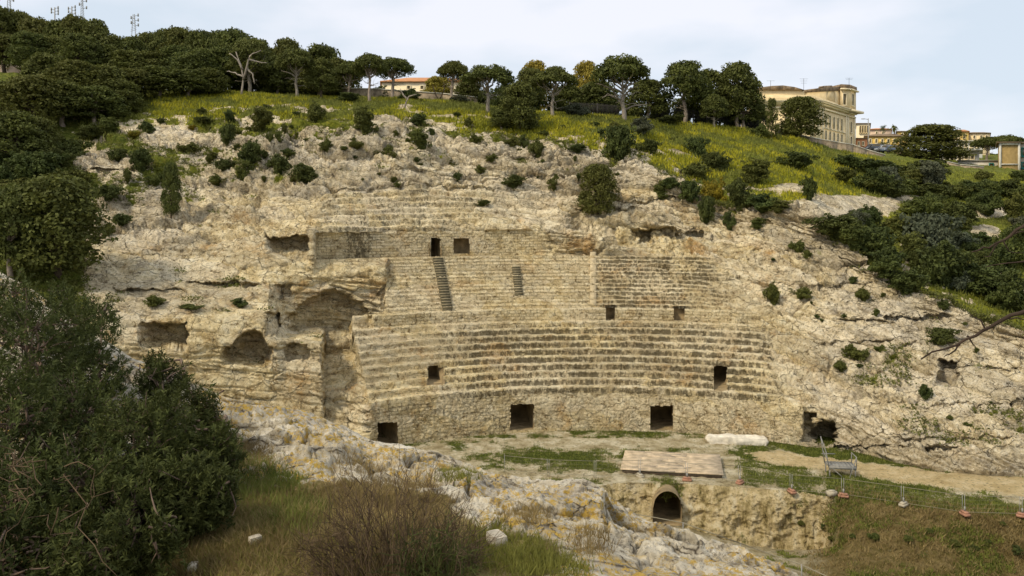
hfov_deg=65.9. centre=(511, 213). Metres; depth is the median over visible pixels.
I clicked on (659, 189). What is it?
bush
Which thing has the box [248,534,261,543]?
loose stone
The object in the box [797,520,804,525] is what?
weed clump
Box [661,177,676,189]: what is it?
bush
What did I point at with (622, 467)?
wire barrier
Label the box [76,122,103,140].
bush
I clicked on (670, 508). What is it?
tunnel
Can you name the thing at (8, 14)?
pine tree
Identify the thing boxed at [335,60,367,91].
pine tree
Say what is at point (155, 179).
bush
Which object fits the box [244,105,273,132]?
bush
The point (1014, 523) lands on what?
dry weeds
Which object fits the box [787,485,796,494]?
barrier weight
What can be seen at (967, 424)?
rock tuft
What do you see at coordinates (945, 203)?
bush
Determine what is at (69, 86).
pine tree
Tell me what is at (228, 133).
bush
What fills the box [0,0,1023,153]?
sky
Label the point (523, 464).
wire barrier
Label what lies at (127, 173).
bush
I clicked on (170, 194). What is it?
conifer tree
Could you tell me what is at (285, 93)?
bush
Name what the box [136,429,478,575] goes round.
straw grass
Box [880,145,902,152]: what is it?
parked car
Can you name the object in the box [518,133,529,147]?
bush
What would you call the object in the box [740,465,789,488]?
wire barrier
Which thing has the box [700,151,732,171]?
bush
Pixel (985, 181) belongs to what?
bush
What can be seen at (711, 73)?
pine tree
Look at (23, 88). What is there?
pine tree
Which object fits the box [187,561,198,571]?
loose stone
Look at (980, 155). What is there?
town house
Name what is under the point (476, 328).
amphitheatre
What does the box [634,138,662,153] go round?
bush
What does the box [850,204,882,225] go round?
bush
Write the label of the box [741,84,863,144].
villa
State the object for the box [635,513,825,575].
post and rail fence
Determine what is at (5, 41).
pine tree
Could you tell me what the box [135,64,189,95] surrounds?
pine tree
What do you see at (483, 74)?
pine tree
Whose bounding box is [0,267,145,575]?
evergreen shrub
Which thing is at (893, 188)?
bush
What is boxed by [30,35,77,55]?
pine tree
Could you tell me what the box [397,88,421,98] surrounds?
bush
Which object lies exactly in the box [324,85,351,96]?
bush
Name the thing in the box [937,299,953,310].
bush
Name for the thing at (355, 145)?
bush
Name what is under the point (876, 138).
town house
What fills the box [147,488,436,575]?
field grass
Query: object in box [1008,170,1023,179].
bush
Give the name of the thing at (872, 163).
bush
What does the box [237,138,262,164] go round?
bush
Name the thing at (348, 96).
bush
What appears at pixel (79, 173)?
bush
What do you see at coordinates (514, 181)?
bush
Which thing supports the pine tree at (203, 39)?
on the hillside
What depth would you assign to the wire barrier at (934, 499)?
39.80 m
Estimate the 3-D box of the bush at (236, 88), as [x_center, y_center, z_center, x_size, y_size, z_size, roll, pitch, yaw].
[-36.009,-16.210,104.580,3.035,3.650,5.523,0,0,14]
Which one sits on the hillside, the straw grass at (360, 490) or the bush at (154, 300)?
the bush at (154, 300)
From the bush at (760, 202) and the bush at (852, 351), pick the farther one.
the bush at (760, 202)
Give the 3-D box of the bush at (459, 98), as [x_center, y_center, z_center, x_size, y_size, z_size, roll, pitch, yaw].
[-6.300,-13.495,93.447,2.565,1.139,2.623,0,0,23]
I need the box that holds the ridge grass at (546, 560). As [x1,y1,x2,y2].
[421,463,602,575]
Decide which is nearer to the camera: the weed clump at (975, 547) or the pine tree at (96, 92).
the weed clump at (975, 547)
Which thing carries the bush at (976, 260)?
on the hillside
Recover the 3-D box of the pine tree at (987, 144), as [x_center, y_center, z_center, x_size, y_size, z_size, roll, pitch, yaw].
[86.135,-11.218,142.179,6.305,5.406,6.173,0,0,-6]
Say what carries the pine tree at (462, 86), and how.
on the hillside
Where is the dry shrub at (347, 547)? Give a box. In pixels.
[279,430,508,575]
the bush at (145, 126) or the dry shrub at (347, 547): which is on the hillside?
the bush at (145, 126)
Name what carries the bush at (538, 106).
on the hillside
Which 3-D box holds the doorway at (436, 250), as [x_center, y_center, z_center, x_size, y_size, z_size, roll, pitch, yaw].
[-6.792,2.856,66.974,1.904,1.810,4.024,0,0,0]
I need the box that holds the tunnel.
[652,484,681,525]
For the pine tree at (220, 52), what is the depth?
99.82 m
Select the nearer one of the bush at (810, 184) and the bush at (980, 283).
the bush at (980, 283)
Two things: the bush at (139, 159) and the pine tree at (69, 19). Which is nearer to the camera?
the bush at (139, 159)
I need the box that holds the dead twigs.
[0,445,119,575]
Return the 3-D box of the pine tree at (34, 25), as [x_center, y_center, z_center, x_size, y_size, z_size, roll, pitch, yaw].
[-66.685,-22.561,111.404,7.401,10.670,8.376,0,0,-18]
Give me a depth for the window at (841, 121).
160.27 m
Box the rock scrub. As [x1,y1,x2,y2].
[0,114,1023,445]
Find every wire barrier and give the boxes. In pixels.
[504,455,546,473]
[549,460,593,475]
[596,460,637,475]
[640,459,685,477]
[687,462,738,480]
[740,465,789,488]
[792,475,841,493]
[847,479,901,501]
[903,486,962,511]
[964,494,1019,513]
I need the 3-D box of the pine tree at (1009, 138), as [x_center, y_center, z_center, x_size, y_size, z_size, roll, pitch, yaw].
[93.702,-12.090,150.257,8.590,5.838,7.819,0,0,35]
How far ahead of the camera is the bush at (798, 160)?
84.30 m
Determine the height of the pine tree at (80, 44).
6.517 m
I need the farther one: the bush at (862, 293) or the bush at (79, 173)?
the bush at (79, 173)
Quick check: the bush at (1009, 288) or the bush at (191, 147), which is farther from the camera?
the bush at (191, 147)
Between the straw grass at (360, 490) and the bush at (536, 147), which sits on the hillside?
the bush at (536, 147)
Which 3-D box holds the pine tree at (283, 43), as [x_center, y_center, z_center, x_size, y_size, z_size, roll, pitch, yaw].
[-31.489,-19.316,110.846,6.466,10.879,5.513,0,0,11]
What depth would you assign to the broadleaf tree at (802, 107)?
101.63 m
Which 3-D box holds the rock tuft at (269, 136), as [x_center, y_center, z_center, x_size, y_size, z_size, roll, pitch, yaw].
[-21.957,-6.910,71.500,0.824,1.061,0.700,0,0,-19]
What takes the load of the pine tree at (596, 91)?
on the hillside
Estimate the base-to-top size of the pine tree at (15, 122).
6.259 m
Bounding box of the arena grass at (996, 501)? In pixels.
[378,423,1023,575]
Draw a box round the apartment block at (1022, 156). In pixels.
[1020,142,1023,169]
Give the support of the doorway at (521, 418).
in the amphitheatre
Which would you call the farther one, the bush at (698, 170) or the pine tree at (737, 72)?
the pine tree at (737, 72)
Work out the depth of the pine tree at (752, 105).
100.09 m
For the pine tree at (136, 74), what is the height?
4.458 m
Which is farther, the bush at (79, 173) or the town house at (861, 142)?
the town house at (861, 142)
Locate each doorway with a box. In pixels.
[377,422,398,443]
[426,365,444,384]
[429,238,441,256]
[453,238,469,253]
[510,404,533,429]
[604,306,614,319]
[649,405,673,430]
[672,306,685,320]
[712,366,726,390]
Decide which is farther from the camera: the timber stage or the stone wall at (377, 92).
the stone wall at (377, 92)
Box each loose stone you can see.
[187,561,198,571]
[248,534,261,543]
[486,529,506,547]
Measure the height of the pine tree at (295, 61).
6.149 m
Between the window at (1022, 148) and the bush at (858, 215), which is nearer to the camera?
the bush at (858, 215)
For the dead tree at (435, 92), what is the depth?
95.77 m
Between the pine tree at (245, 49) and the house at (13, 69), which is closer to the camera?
the pine tree at (245, 49)
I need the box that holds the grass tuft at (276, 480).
[233,449,340,542]
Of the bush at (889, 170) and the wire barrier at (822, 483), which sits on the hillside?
the bush at (889, 170)
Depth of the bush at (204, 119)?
80.57 m
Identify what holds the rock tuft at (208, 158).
on the hillside
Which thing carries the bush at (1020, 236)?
on the hillside
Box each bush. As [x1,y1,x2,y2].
[0,152,12,166]
[0,165,22,183]
[0,177,27,185]
[2,150,69,178]
[35,146,77,166]
[46,165,91,186]
[47,138,94,159]
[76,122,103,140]
[95,183,126,201]
[97,226,115,235]
[98,117,120,132]
[105,148,127,161]
[111,213,133,225]
[122,167,131,183]
[127,130,142,138]
[128,146,153,173]
[136,121,155,133]
[142,172,162,185]
[143,294,166,306]
[156,118,166,123]
[175,142,200,152]
[177,304,204,309]
[188,125,195,130]
[192,116,212,123]
[196,107,206,114]
[206,151,219,159]
[208,173,228,185]
[213,158,238,171]
[218,123,236,145]
[223,109,235,122]
[228,79,247,91]
[230,297,247,307]
[231,159,254,180]
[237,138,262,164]
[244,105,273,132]
[246,80,273,92]
[265,153,291,174]
[275,85,301,94]
[280,148,294,157]
[288,162,318,183]
[304,87,322,95]
[306,99,326,122]
[319,138,333,151]
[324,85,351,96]
[335,92,359,101]
[348,140,364,149]
[353,105,378,134]
[373,144,396,157]
[375,85,387,97]
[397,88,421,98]
[410,112,426,125]
[410,128,432,149]
[449,94,469,101]
[452,112,460,116]
[453,87,470,95]
[464,116,473,128]
[467,87,493,104]
[475,199,490,205]
[484,153,497,162]
[490,84,510,108]
[500,174,527,189]
[503,136,518,146]
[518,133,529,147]
[527,136,545,157]
[533,88,547,110]
[537,130,548,135]
[542,94,570,112]
[546,174,558,190]
[560,103,590,115]
[567,143,586,153]
[572,88,594,110]
[574,163,620,214]
[593,92,624,114]
[597,124,636,160]
[609,121,621,129]
[626,100,649,116]
[630,115,654,135]
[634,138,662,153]
[649,101,671,119]
[653,180,669,199]
[657,113,684,123]
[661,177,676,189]
[667,95,698,121]
[676,180,702,202]
[679,162,712,177]
[682,137,710,156]
[695,107,725,124]
[697,196,715,223]
[698,176,726,200]
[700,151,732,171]
[720,210,736,230]
[723,177,752,211]
[724,108,749,126]
[735,157,773,184]
[741,193,779,213]
[746,124,768,136]
[747,102,766,128]
[749,217,768,228]
[762,280,780,305]
[768,200,791,213]
[774,151,819,170]
[787,239,804,252]
[789,286,813,299]
[798,174,817,200]
[800,213,863,239]
[831,154,862,169]
[831,166,856,182]
[833,358,846,371]
[839,211,856,219]
[839,222,871,250]
[841,343,869,361]
[848,209,871,224]
[849,176,880,192]
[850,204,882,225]
[851,168,894,192]
[852,209,877,227]
[855,286,869,300]
[858,225,897,254]
[859,158,901,170]
[859,248,878,258]
[867,246,907,278]
[875,178,912,197]
[877,268,930,295]
[878,165,903,180]
[881,211,912,233]
[890,218,911,241]
[896,231,928,254]
[897,160,954,176]
[898,195,943,215]
[898,212,966,249]
[900,175,919,192]
[903,168,927,190]
[904,249,924,267]
[909,239,975,288]
[912,191,946,200]
[915,182,955,198]
[917,159,947,185]
[918,384,933,399]
[922,198,941,215]
[924,206,941,216]
[925,327,961,345]
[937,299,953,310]
[939,198,951,214]
[940,199,989,222]
[942,181,980,195]
[947,216,974,235]
[950,229,980,246]
[950,270,975,292]
[951,230,993,249]
[952,181,970,200]
[952,260,1023,295]
[957,241,979,252]
[958,179,986,196]
[965,190,1005,215]
[970,257,980,268]
[971,250,995,266]
[972,178,1004,194]
[974,169,994,180]
[980,243,1015,269]
[982,182,1001,197]
[984,269,1023,310]
[989,229,1023,268]
[998,178,1023,197]
[999,223,1023,243]
[1003,192,1023,223]
[1007,298,1023,314]
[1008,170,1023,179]
[1008,216,1023,225]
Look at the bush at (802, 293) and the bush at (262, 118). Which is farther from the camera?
the bush at (262, 118)
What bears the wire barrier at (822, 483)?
on the arena ground at (763, 517)
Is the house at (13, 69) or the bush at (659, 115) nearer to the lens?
the bush at (659, 115)
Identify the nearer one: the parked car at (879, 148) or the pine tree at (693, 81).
the pine tree at (693, 81)
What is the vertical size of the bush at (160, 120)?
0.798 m
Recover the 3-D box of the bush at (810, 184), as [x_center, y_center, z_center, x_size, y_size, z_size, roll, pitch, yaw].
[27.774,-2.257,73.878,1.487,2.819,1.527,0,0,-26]
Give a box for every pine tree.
[0,5,22,69]
[0,10,34,33]
[0,34,17,72]
[0,74,68,122]
[0,80,22,110]
[0,109,54,166]
[3,30,51,69]
[7,114,65,152]
[16,16,49,68]
[17,51,65,75]
[29,79,99,126]
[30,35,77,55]
[42,18,72,48]
[42,59,98,93]
[53,31,103,64]
[58,13,89,35]
[66,85,131,124]
[70,18,112,43]
[73,64,140,111]
[80,43,124,64]
[96,34,124,56]
[98,49,150,68]
[99,79,147,111]
[105,67,163,97]
[116,35,148,51]
[129,49,169,87]
[135,31,158,48]
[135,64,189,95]
[146,28,167,51]
[155,25,192,52]
[155,44,188,76]
[157,68,212,95]
[170,48,228,81]
[182,29,219,61]
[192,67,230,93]
[204,45,246,88]
[210,29,232,87]
[213,26,253,87]
[225,39,274,91]
[229,35,273,91]
[254,55,299,93]
[270,37,301,81]
[274,48,313,95]
[286,67,346,96]
[302,57,337,96]
[303,42,346,89]
[330,57,361,87]
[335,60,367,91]
[349,52,388,100]
[375,56,416,96]
[436,60,468,97]
[455,80,484,101]
[459,64,516,113]
[516,67,549,106]
[528,65,578,115]
[550,86,585,109]
[576,81,620,112]
[589,53,650,119]
[617,78,671,118]
[659,60,715,121]
[681,68,733,121]
[699,93,730,125]
[711,60,762,126]
[725,82,768,126]
[888,123,976,160]
[969,136,1006,159]
[979,134,1023,147]
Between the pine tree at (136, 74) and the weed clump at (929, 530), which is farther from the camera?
the pine tree at (136, 74)
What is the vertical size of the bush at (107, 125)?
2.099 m
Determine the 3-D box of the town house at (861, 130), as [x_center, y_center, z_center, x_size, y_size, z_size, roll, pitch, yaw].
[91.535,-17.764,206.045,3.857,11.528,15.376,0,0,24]
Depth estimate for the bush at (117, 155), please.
71.44 m
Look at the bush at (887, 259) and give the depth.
59.51 m
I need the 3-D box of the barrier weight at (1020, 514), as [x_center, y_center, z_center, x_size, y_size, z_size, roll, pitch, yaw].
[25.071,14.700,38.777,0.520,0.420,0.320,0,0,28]
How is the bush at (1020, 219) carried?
on the hillside
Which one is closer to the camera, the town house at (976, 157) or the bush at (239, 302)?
the bush at (239, 302)
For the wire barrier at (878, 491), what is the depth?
40.83 m
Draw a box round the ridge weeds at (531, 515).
[328,443,625,563]
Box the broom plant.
[367,505,495,575]
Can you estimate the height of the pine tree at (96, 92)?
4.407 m
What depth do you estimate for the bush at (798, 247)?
64.09 m
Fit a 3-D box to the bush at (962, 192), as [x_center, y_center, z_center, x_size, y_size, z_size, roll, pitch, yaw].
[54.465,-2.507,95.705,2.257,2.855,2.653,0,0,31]
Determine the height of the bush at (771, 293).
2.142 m
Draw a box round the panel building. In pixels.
[995,142,1021,169]
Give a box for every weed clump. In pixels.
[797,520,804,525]
[867,532,879,541]
[903,534,912,541]
[925,527,932,533]
[948,538,961,546]
[967,544,979,550]
[1012,545,1023,554]
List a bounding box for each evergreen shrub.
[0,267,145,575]
[27,346,248,575]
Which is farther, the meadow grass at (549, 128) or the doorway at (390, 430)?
the meadow grass at (549, 128)
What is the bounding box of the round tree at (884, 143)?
[878,137,891,144]
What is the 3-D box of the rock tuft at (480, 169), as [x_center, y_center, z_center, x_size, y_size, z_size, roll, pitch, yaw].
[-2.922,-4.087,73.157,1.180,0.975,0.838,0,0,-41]
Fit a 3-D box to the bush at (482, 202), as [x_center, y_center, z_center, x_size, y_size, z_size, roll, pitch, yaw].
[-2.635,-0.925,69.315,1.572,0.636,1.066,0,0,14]
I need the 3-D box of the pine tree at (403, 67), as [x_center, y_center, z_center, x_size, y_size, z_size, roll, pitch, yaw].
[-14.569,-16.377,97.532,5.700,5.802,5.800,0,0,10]
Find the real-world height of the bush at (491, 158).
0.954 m
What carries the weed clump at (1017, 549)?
on the arena ground at (763, 517)
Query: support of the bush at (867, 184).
on the hillside
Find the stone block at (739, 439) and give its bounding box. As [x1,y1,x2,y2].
[705,433,768,445]
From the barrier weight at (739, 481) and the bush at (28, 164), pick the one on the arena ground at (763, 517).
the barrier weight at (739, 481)
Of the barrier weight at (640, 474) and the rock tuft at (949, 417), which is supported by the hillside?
the rock tuft at (949, 417)
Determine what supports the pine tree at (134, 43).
on the hillside
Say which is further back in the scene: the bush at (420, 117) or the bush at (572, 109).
the bush at (572, 109)
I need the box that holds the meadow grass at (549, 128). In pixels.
[147,90,902,261]
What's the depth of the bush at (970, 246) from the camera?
70.37 m
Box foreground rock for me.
[0,273,797,575]
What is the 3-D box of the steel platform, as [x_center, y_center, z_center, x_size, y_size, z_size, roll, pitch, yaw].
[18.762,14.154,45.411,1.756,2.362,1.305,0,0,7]
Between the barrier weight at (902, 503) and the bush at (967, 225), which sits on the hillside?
the bush at (967, 225)
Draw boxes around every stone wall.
[341,88,476,101]
[777,130,885,156]
[947,161,983,168]
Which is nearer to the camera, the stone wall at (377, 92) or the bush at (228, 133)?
the bush at (228, 133)
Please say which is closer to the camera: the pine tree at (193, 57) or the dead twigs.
the dead twigs
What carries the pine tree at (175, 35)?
on the hillside
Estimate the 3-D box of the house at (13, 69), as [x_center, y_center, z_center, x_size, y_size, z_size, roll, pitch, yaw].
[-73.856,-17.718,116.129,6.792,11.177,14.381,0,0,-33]
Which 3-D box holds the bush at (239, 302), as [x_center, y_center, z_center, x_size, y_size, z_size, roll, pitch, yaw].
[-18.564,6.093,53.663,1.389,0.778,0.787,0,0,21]
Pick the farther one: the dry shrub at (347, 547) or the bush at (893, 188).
the bush at (893, 188)
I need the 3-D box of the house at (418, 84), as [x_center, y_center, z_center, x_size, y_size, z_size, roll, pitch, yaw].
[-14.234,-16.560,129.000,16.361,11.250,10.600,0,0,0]
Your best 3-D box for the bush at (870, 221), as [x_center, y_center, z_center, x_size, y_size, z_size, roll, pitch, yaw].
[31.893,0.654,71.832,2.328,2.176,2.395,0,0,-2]
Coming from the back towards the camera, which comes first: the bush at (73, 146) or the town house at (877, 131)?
the town house at (877, 131)
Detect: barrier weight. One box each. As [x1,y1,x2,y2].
[636,469,643,477]
[682,473,691,481]
[735,476,743,484]
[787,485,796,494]
[838,489,848,497]
[898,497,908,507]
[959,506,970,516]
[1016,508,1023,517]
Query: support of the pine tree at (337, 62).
on the hillside
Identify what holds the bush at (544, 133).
on the hillside
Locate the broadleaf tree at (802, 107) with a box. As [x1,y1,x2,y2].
[778,96,829,136]
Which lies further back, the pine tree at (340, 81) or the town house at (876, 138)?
the town house at (876, 138)
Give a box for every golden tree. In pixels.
[422,76,454,93]
[522,60,550,110]
[573,60,597,112]
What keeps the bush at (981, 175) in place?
on the hillside
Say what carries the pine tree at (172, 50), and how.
on the hillside
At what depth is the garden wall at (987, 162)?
134.00 m
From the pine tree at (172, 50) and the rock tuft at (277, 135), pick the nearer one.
the rock tuft at (277, 135)
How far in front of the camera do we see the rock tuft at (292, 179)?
68.39 m
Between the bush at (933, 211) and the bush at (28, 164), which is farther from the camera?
the bush at (933, 211)
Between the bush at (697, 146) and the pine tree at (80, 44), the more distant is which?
the pine tree at (80, 44)
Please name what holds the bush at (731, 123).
on the hillside
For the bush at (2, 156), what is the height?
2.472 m
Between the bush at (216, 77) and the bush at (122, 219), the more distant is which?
the bush at (216, 77)
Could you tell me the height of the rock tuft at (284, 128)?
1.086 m
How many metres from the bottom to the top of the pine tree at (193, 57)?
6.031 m
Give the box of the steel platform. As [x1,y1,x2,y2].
[820,436,856,477]
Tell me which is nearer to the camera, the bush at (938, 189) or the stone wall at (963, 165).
the bush at (938, 189)
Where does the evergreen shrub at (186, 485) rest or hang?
on the foreground rock
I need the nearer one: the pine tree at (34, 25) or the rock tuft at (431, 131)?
the rock tuft at (431, 131)
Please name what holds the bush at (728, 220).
on the hillside
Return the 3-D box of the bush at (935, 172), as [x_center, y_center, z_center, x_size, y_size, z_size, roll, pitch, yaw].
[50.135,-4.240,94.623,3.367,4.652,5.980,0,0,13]
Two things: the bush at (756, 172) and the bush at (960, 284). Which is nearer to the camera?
the bush at (960, 284)
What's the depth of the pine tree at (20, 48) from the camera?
98.08 m
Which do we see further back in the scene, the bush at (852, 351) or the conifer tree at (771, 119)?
the conifer tree at (771, 119)
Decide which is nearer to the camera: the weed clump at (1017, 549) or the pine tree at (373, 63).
the weed clump at (1017, 549)
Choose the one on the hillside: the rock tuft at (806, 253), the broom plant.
the rock tuft at (806, 253)
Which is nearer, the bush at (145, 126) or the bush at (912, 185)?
the bush at (145, 126)
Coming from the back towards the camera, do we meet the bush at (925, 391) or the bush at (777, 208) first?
the bush at (777, 208)
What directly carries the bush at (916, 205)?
on the hillside
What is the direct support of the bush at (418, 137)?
on the hillside
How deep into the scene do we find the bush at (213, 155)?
72.59 m
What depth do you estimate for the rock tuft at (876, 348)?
54.58 m
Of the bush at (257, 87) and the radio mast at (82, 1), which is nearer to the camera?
the bush at (257, 87)
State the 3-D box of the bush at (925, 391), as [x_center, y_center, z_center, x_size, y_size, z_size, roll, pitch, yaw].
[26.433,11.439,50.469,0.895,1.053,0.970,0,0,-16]
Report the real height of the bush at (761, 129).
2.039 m
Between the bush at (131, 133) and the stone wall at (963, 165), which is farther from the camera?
the stone wall at (963, 165)
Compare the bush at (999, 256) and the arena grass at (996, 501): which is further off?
the bush at (999, 256)
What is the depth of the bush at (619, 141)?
76.40 m
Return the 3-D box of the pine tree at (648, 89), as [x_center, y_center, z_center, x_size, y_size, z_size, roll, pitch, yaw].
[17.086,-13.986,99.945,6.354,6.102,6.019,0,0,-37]
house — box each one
[0,61,19,72]
[380,78,459,92]
[856,123,870,137]
[856,138,867,147]
[864,134,905,145]
[870,128,891,134]
[942,150,982,160]
[955,140,981,157]
[956,130,969,139]
[969,132,990,154]
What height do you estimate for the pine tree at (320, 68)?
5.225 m
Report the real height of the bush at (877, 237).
2.890 m
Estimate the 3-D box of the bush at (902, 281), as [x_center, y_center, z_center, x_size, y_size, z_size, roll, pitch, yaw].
[29.162,5.087,58.714,2.837,2.146,2.945,0,0,-21]
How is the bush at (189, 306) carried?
on the hillside
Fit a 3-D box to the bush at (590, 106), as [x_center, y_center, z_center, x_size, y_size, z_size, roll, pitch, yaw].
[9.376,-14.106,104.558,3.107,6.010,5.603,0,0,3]
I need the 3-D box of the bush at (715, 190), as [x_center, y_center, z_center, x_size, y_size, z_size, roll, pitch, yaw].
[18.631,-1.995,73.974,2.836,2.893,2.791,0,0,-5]
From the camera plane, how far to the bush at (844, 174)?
86.54 m
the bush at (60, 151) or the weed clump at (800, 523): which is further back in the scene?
the bush at (60, 151)
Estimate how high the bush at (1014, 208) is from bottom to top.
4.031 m
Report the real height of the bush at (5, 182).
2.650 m
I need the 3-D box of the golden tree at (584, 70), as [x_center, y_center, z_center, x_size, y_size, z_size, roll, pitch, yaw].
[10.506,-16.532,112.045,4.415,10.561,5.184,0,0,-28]
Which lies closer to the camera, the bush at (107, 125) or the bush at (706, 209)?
the bush at (706, 209)
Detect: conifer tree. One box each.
[159,161,181,218]
[764,97,780,138]
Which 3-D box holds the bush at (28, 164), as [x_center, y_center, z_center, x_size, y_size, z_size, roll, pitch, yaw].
[-39.154,-3.798,64.758,4.646,2.814,4.219,0,0,-42]
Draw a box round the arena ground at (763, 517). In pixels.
[382,430,1023,575]
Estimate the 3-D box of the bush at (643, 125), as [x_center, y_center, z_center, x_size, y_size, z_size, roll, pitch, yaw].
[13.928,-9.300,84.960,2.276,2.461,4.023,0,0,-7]
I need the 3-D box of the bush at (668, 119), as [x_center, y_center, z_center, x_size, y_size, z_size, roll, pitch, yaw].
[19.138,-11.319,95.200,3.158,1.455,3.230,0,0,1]
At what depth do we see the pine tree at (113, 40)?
104.18 m
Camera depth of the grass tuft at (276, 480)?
7.26 m
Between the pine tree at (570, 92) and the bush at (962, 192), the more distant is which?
the pine tree at (570, 92)
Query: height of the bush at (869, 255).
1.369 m
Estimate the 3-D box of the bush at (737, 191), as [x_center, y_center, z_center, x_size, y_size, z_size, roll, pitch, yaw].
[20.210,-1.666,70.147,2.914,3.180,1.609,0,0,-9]
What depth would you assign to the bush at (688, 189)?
71.11 m
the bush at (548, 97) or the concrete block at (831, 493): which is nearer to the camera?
the concrete block at (831, 493)
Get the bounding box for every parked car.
[864,144,881,149]
[872,145,894,151]
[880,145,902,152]
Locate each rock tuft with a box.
[205,155,213,163]
[231,143,240,149]
[260,175,266,181]
[261,149,268,158]
[265,131,273,141]
[274,130,283,141]
[280,123,288,133]
[284,150,296,155]
[289,175,297,182]
[390,176,396,182]
[393,180,401,187]
[429,128,434,134]
[453,171,462,181]
[469,133,482,143]
[474,164,486,173]
[801,249,812,258]
[848,276,857,283]
[871,308,879,316]
[874,345,885,352]
[946,415,953,420]
[962,422,972,426]
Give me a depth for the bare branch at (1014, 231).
5.27 m
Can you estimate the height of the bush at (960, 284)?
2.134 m
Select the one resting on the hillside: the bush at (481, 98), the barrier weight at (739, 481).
the bush at (481, 98)
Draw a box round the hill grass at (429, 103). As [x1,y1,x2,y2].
[74,88,1023,328]
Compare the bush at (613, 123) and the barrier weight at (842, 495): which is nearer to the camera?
the barrier weight at (842, 495)
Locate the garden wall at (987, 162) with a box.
[957,160,997,165]
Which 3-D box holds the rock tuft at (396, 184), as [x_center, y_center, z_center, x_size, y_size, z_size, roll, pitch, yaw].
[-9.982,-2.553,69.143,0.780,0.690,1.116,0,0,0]
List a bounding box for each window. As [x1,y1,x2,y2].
[840,118,842,131]
[850,121,852,133]
[1021,147,1023,156]
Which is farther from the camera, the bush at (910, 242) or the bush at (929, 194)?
the bush at (929, 194)
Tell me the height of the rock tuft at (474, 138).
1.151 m
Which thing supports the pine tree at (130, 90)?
on the hillside
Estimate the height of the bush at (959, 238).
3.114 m
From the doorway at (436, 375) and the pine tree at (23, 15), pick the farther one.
the pine tree at (23, 15)
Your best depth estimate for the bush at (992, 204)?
89.78 m
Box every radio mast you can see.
[51,6,58,19]
[68,5,75,14]
[79,0,86,17]
[130,14,138,36]
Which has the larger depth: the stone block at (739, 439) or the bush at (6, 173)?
the bush at (6, 173)
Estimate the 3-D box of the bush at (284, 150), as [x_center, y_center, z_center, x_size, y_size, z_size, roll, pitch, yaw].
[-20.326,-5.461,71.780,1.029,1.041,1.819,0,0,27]
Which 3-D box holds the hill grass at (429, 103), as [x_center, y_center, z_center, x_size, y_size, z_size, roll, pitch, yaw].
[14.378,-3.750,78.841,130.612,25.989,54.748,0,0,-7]
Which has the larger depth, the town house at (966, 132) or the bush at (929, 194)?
the town house at (966, 132)
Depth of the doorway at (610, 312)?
62.32 m
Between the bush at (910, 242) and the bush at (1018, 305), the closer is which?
the bush at (1018, 305)
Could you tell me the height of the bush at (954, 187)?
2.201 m
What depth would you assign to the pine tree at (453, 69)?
98.40 m
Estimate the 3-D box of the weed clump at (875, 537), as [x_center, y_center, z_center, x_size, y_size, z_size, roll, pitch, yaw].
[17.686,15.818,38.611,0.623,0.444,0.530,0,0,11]
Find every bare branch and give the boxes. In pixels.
[920,310,1023,359]
[971,224,1023,266]
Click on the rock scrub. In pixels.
(918, 290)
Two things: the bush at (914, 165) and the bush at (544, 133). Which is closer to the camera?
the bush at (544, 133)
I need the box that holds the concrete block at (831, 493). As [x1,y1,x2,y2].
[826,489,836,496]
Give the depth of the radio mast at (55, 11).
139.92 m
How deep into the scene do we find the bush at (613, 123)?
81.90 m
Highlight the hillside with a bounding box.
[0,72,1023,476]
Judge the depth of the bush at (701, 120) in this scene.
103.27 m
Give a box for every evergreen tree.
[0,173,118,278]
[0,182,51,278]
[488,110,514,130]
[494,81,541,129]
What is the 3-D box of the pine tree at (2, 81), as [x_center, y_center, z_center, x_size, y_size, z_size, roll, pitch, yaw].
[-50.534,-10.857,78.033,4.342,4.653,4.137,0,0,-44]
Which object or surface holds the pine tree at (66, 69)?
on the hillside
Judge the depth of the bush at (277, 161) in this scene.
69.31 m
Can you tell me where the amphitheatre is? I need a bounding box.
[315,183,805,446]
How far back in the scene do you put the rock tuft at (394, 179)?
69.38 m
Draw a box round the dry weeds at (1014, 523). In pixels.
[800,483,1023,575]
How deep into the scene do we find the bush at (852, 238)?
61.87 m
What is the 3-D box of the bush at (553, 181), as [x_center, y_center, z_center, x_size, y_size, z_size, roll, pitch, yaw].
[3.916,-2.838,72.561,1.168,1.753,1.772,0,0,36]
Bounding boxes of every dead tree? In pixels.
[227,50,266,94]
[400,89,416,107]
[432,85,444,99]
[597,83,646,109]
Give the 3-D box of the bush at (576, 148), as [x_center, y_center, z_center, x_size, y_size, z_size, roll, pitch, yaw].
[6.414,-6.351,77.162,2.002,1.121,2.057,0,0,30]
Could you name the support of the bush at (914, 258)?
on the hillside
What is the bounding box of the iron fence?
[569,102,769,129]
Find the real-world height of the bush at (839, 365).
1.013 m
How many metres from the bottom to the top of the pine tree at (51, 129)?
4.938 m
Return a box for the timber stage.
[620,450,723,477]
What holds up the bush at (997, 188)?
on the hillside
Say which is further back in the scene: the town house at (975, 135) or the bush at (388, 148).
the town house at (975, 135)
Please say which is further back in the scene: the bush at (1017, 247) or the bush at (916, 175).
the bush at (916, 175)
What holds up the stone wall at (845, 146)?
on the hillside
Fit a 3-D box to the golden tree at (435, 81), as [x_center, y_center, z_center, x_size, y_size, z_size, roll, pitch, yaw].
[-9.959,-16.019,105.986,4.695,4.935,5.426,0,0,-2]
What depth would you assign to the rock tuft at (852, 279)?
60.72 m
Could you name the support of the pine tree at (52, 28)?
on the hillside

